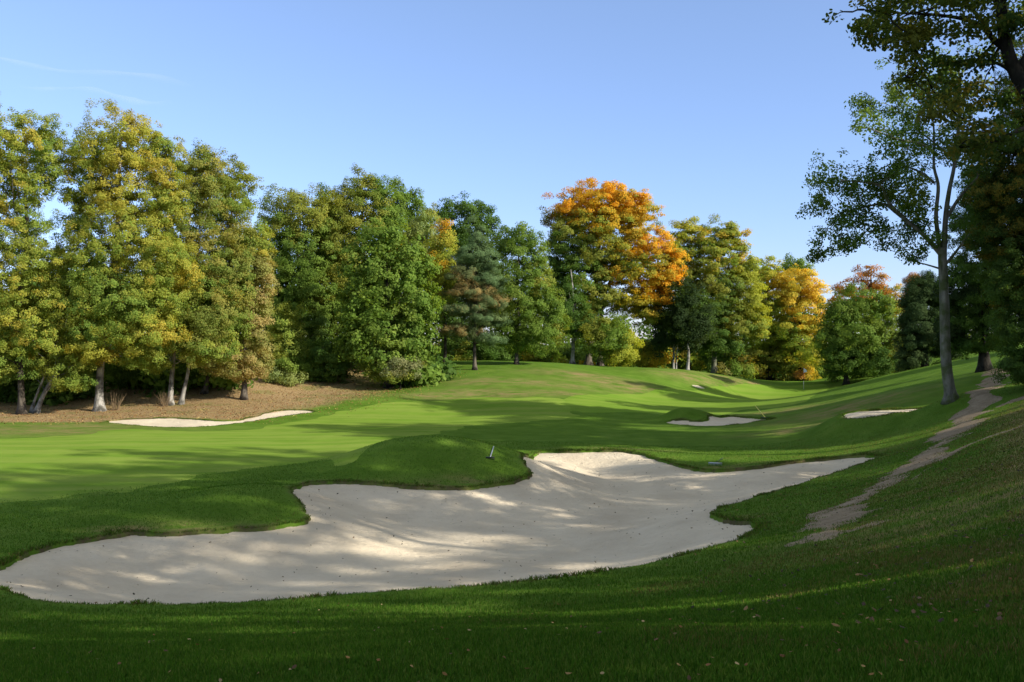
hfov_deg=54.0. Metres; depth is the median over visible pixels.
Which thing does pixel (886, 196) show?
oak tree
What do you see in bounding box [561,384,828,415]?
putting green
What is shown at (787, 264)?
oak tree
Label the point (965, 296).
beech tree
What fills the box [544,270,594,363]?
beech tree
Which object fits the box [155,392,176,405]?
dry shrub
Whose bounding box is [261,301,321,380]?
shrub
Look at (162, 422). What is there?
sand bunker
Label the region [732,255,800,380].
beech tree
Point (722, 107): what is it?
sky
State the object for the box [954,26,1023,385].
beech tree
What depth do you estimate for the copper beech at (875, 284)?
117.40 m
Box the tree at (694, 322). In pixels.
[662,274,716,369]
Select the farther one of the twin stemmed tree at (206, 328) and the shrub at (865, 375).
the shrub at (865, 375)
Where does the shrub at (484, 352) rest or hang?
on the ground at (812, 416)
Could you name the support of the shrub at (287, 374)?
on the ground at (812, 416)
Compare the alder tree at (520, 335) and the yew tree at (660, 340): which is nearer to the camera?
the alder tree at (520, 335)
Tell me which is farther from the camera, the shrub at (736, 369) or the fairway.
the shrub at (736, 369)
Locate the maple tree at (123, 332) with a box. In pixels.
[39,98,219,411]
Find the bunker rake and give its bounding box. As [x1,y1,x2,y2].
[709,458,722,465]
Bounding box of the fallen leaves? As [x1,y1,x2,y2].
[0,365,1023,681]
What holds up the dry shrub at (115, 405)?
on the ground at (812, 416)
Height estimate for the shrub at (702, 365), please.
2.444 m
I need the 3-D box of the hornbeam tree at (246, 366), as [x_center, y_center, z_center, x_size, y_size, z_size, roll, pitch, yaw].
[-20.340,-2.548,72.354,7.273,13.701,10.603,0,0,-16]
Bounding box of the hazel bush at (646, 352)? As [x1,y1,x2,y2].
[618,339,670,367]
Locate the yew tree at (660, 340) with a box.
[647,254,722,368]
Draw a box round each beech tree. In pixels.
[536,176,691,365]
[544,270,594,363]
[662,213,774,373]
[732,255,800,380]
[822,0,1023,167]
[926,156,1022,372]
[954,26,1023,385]
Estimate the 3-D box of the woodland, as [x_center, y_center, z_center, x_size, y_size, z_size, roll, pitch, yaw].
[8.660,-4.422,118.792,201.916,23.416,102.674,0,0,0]
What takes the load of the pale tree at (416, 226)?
on the ground at (812, 416)
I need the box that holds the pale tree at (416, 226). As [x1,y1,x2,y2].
[402,206,453,356]
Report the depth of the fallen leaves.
28.53 m
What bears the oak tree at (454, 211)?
on the ground at (812, 416)
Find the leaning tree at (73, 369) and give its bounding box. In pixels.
[0,273,112,413]
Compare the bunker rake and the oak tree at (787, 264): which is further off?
the oak tree at (787, 264)
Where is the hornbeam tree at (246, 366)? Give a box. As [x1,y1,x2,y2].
[186,208,281,399]
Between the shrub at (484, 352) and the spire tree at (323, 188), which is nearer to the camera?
the spire tree at (323, 188)
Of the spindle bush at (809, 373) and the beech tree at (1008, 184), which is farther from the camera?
the spindle bush at (809, 373)
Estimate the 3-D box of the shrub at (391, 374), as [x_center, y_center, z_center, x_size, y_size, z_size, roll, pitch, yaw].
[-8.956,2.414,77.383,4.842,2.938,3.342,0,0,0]
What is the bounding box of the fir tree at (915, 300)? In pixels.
[892,270,965,372]
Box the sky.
[0,0,1023,344]
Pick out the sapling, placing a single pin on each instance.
(626, 352)
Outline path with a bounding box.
[784,368,1023,546]
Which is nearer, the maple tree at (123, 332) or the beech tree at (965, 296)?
the beech tree at (965, 296)
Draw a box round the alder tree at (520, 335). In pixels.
[481,221,572,364]
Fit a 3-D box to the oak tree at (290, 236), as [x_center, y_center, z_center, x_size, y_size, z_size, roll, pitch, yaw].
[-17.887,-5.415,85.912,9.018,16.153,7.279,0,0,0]
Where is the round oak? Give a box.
[810,282,903,384]
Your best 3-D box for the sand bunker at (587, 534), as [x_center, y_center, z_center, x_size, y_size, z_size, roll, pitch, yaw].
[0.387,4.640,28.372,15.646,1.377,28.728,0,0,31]
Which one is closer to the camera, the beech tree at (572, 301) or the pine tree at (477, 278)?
the pine tree at (477, 278)
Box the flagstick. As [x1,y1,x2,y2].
[803,368,806,388]
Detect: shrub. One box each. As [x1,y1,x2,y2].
[106,394,124,409]
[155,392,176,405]
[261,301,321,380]
[262,355,307,387]
[299,335,360,383]
[365,356,426,388]
[414,360,441,380]
[450,336,514,360]
[518,345,562,362]
[691,355,711,372]
[715,359,758,378]
[817,359,896,381]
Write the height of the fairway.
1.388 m
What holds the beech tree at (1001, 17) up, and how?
on the ground at (812, 416)
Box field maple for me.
[389,218,458,362]
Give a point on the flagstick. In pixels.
(804, 370)
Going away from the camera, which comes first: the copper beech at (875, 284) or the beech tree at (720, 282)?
the beech tree at (720, 282)
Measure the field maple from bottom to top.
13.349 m
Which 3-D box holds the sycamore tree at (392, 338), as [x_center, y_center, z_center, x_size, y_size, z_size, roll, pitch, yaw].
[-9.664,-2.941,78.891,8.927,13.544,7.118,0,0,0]
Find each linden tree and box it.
[0,104,77,414]
[193,147,265,393]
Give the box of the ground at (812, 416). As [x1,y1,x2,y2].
[0,342,1023,681]
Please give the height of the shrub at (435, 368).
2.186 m
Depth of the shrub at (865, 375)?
100.48 m
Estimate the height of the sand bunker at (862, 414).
0.695 m
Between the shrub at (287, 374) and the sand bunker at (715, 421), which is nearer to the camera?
the sand bunker at (715, 421)
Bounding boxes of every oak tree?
[251,182,347,356]
[433,190,514,360]
[771,252,815,322]
[795,40,1008,404]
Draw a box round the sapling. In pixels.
[578,308,644,366]
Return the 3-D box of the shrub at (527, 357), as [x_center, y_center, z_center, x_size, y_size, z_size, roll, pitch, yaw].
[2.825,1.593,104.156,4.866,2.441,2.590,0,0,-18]
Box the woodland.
[0,252,1017,405]
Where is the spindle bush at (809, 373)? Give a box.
[792,360,821,380]
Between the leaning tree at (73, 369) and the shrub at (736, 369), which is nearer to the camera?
the leaning tree at (73, 369)
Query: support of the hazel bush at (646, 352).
on the ground at (812, 416)
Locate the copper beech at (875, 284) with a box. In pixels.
[825,264,903,352]
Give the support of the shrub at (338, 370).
on the ground at (812, 416)
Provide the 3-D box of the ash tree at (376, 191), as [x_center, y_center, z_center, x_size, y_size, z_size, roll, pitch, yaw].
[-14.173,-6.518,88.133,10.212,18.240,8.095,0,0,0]
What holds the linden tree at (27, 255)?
on the ground at (812, 416)
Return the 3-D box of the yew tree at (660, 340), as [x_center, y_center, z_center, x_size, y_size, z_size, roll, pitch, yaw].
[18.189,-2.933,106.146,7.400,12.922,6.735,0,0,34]
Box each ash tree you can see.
[299,162,408,348]
[373,175,440,355]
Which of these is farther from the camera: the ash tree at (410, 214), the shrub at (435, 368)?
the ash tree at (410, 214)
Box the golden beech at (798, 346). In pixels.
[761,263,832,380]
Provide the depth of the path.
27.79 m
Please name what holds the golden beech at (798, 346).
on the ground at (812, 416)
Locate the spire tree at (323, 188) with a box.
[307,182,342,349]
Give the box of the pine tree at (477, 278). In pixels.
[433,215,518,369]
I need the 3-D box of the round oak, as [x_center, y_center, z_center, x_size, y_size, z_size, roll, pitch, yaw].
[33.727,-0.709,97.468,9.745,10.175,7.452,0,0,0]
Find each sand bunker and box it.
[0,452,873,603]
[109,410,310,426]
[666,416,760,425]
[844,409,916,417]
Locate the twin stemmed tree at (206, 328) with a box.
[121,138,255,405]
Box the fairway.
[0,397,579,502]
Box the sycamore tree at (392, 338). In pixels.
[332,217,446,387]
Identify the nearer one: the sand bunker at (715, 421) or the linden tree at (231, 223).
the sand bunker at (715, 421)
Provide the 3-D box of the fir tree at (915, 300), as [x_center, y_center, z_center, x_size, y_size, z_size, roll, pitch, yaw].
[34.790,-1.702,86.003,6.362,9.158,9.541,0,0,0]
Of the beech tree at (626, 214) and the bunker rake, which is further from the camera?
the beech tree at (626, 214)
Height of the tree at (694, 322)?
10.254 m

